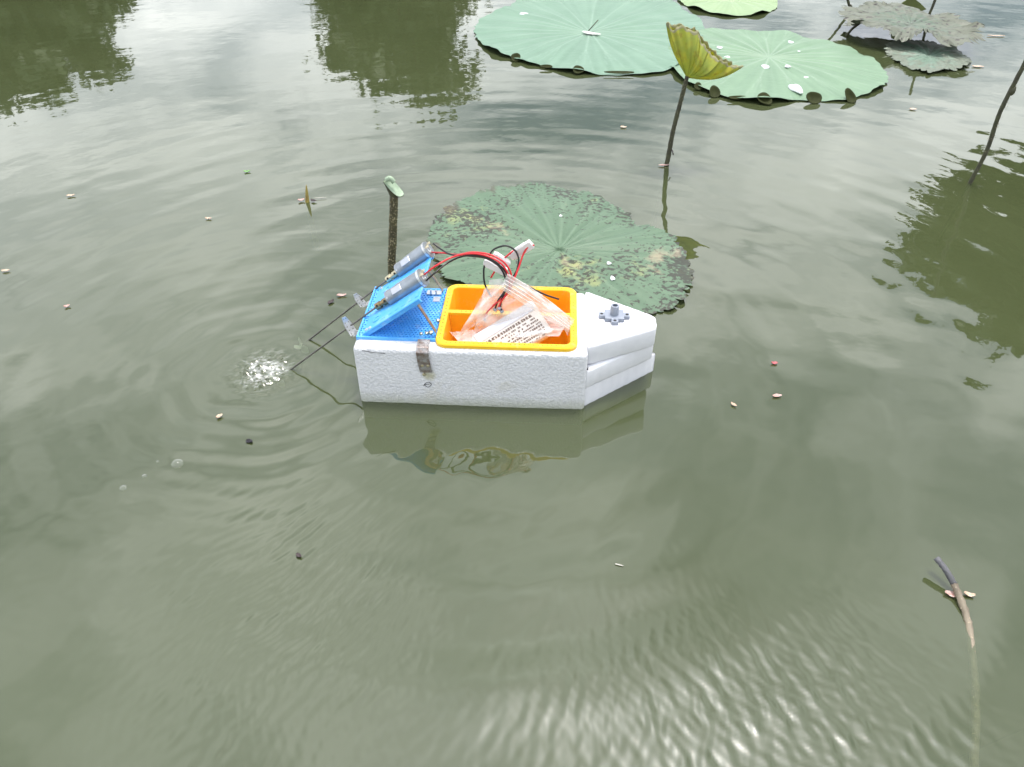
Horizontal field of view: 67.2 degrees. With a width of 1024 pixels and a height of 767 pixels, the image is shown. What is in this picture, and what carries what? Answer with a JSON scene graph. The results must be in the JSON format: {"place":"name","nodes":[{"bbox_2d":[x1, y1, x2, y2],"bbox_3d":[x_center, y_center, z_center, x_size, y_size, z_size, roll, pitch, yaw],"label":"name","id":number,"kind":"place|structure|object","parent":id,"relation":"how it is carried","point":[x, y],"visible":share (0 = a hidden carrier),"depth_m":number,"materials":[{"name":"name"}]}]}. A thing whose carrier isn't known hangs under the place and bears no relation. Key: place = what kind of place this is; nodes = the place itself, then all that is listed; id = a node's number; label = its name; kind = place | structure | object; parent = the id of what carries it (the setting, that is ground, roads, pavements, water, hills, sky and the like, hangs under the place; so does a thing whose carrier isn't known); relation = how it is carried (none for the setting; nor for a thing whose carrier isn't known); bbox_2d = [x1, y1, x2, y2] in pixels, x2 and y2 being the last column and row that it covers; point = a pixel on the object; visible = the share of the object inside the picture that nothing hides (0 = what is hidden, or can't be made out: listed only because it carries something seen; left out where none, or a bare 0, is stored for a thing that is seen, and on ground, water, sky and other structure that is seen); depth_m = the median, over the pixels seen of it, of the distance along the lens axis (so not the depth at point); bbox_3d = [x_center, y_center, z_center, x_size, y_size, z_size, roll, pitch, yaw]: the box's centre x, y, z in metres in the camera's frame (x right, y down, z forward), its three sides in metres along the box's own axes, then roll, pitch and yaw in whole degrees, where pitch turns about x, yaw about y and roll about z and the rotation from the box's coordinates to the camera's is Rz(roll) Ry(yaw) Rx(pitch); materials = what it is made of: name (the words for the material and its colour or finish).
{"place":"outdoors","nodes":[
{"label":"outdoors","id":0,"kind":"place"},
{"bbox_2d":[0,0,1023,766],"bbox_3d":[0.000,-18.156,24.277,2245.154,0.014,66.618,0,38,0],"label":"water","id":1,"kind":"structure","parent":0,"point":[454,586],"depth_m":0.97,"materials":[{"name":"green liquid"}]},
{"bbox_2d":[244,361,283,385],"bbox_3d":[-0.346,-0.016,1.059,0.086,0.006,0.088,21,42,24],"label":"propeller splash","id":2,"kind":"object","parent":1,"relation":"on","point":[266,367],"visible":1,"depth_m":1.06,"materials":[{"name":"white liquid"}]},
{"bbox_2d":[305,185,308,202],"bbox_3d":[-0.393,-0.325,1.509,0.015,0.135,0.011,0,38,0],"label":"lotus shoot","id":3,"kind":"object","parent":1,"relation":"in","point":[306,196],"visible":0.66,"depth_m":1.48,"materials":[{"name":"plant"}]},
{"bbox_2d":[290,239,656,408],"bbox_3d":[-0.071,-0.081,1.011,0.530,0.223,0.156,2,38,3],"label":"foam boat","id":4,"kind":"object","parent":1,"relation":"on","point":[414,343],"visible":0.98,"depth_m":0.98,"materials":[{"name":"white plastic"}]},
{"bbox_2d":[472,301,551,343],"bbox_3d":[0.000,-0.063,0.988,0.099,0.074,0.050,-16,41,-19],"label":"paper label","id":5,"kind":"object","parent":4,"relation":"in","point":[527,322],"visible":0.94,"depth_m":0.98,"materials":[{"name":"white paper"}]},
{"bbox_2d":[479,279,569,336],"bbox_3d":[0.001,-0.097,0.969,0.157,0.090,0.052,-7,39,-9],"label":"zip bag","id":6,"kind":"object","parent":4,"relation":"in","point":[521,289],"visible":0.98,"depth_m":0.96,"materials":[{"name":"clear plastic"}]},
{"bbox_2d":[426,182,694,313],"bbox_3d":[0.074,-0.249,1.345,0.453,0.013,0.497,0,38,0],"label":"lotus leaf","id":7,"kind":"object","parent":1,"relation":"on","point":[583,240],"visible":0.88,"depth_m":1.34,"materials":[{"name":"green plant"}]},
{"bbox_2d":[473,0,704,75],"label":"lotus leaf","id":8,"kind":"object","parent":1,"relation":"on","point":[632,38],"visible":0.94,"depth_m":2.46,"materials":[{"name":"green plant"}]},
{"bbox_2d":[582,31,600,34],"bbox_3d":[0.252,-1.116,2.451,0.068,0.003,0.024,23,44,27],"label":"petal","id":9,"kind":"object","parent":8,"relation":"on","point":[587,32],"visible":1,"depth_m":2.46,"materials":[{"name":"white plant"}]},
{"bbox_2d":[680,0,777,15],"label":"lotus leaf","id":10,"kind":"object","parent":1,"relation":"on","point":[739,7],"visible":1,"depth_m":2.75,"materials":[{"name":"green plant"}]},
{"bbox_2d":[668,28,888,104],"bbox_3d":[0.744,-0.934,2.211,0.602,0.028,0.741,0,38,0],"label":"lotus leaf","id":11,"kind":"object","parent":1,"relation":"on","point":[831,70],"visible":0.82,"depth_m":2.15,"materials":[{"name":"green plant"}]},
{"bbox_2d":[761,64,769,68],"bbox_3d":[0.711,-0.888,2.157,0.023,0.006,0.038,0,38,0],"label":"petal","id":12,"kind":"object","parent":11,"relation":"on","point":[764,66],"visible":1,"depth_m":2.15,"materials":[{"name":"white plant"}]},
{"bbox_2d":[788,84,802,93],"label":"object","id":13,"kind":"object","parent":11,"relation":"on","point":[796,88],"visible":1,"depth_m":1.99,"materials":[{"name":"white plant"}]},
{"bbox_2d":[884,39,972,72],"bbox_3d":[1.227,-0.969,2.267,0.243,0.014,0.365,0,38,0],"label":"lotus leaf","id":14,"kind":"object","parent":1,"relation":"on","point":[928,56],"visible":0.98,"depth_m":2.26,"materials":[{"name":"green plant"}]},
{"bbox_2d":[945,590,954,596],"bbox_3d":[0.438,0.209,0.767,0.012,0.003,0.007,13,40,16],"label":"petal","id":15,"kind":"object","parent":1,"relation":"on","point":[950,593],"visible":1,"depth_m":0.77,"materials":[{"name":"pink plant"}]},
{"bbox_2d":[934,556,975,657],"bbox_3d":[0.419,0.253,0.708,0.030,0.031,0.215,9,39,11],"label":"broken stem","id":16,"kind":"object","parent":1,"relation":"on","point":[961,601],"visible":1,"depth_m":0.76,"materials":[{"name":"brown plant"}]},
{"bbox_2d":[964,591,975,596],"bbox_3d":[0.456,0.210,0.767,0.011,0.003,0.005,11,39,14],"label":"petal","id":17,"kind":"object","parent":1,"relation":"on","point":[969,594],"visible":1,"depth_m":0.77,"materials":[{"name":"beige plant"}]},
{"label":"pond bed","id":18,"kind":"structure","parent":0,"visible":0},
{"bbox_2d":[383,176,403,278],"bbox_3d":[-0.184,-0.188,1.252,0.039,0.315,0.022,0,38,0],"label":"cut lotus stem","id":19,"kind":"object","parent":18,"relation":"on","point":[395,191],"visible":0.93,"depth_m":1.19,"materials":[{"name":"plant"}]},
{"bbox_2d":[664,22,743,165],"bbox_3d":[0.373,-0.516,1.593,0.161,0.433,0.062,0,38,0],"label":"lotus leaf","id":20,"kind":"object","parent":18,"relation":"on","point":[696,57],"visible":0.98,"depth_m":1.49,"materials":[{"name":"green plant"}]},
{"bbox_2d":[838,1,985,46],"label":"lotus leaf","id":21,"kind":"object","parent":18,"relation":"on","point":[902,22],"visible":0.99,"depth_m":2.40,"materials":[{"name":"plant"}]},
{"bbox_2d":[902,0,925,10],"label":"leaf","id":22,"kind":"object","parent":18,"relation":"on","point":[915,4],"visible":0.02,"depth_m":2.60,"materials":[{"name":"green plant"}]},
{"bbox_2d":[928,0,935,14],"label":"tall lotus stem","id":23,"kind":"object","parent":18,"relation":"on","point":[932,6],"visible":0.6,"depth_m":2.63,"materials":[{"name":"plant"}]},
{"bbox_2d":[968,60,1023,183],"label":"tall lotus stem","id":24,"kind":"object","parent":18,"relation":"on","point":[1011,90],"visible":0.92,"depth_m":1.48,"materials":[{"name":"plant"}]}
]}

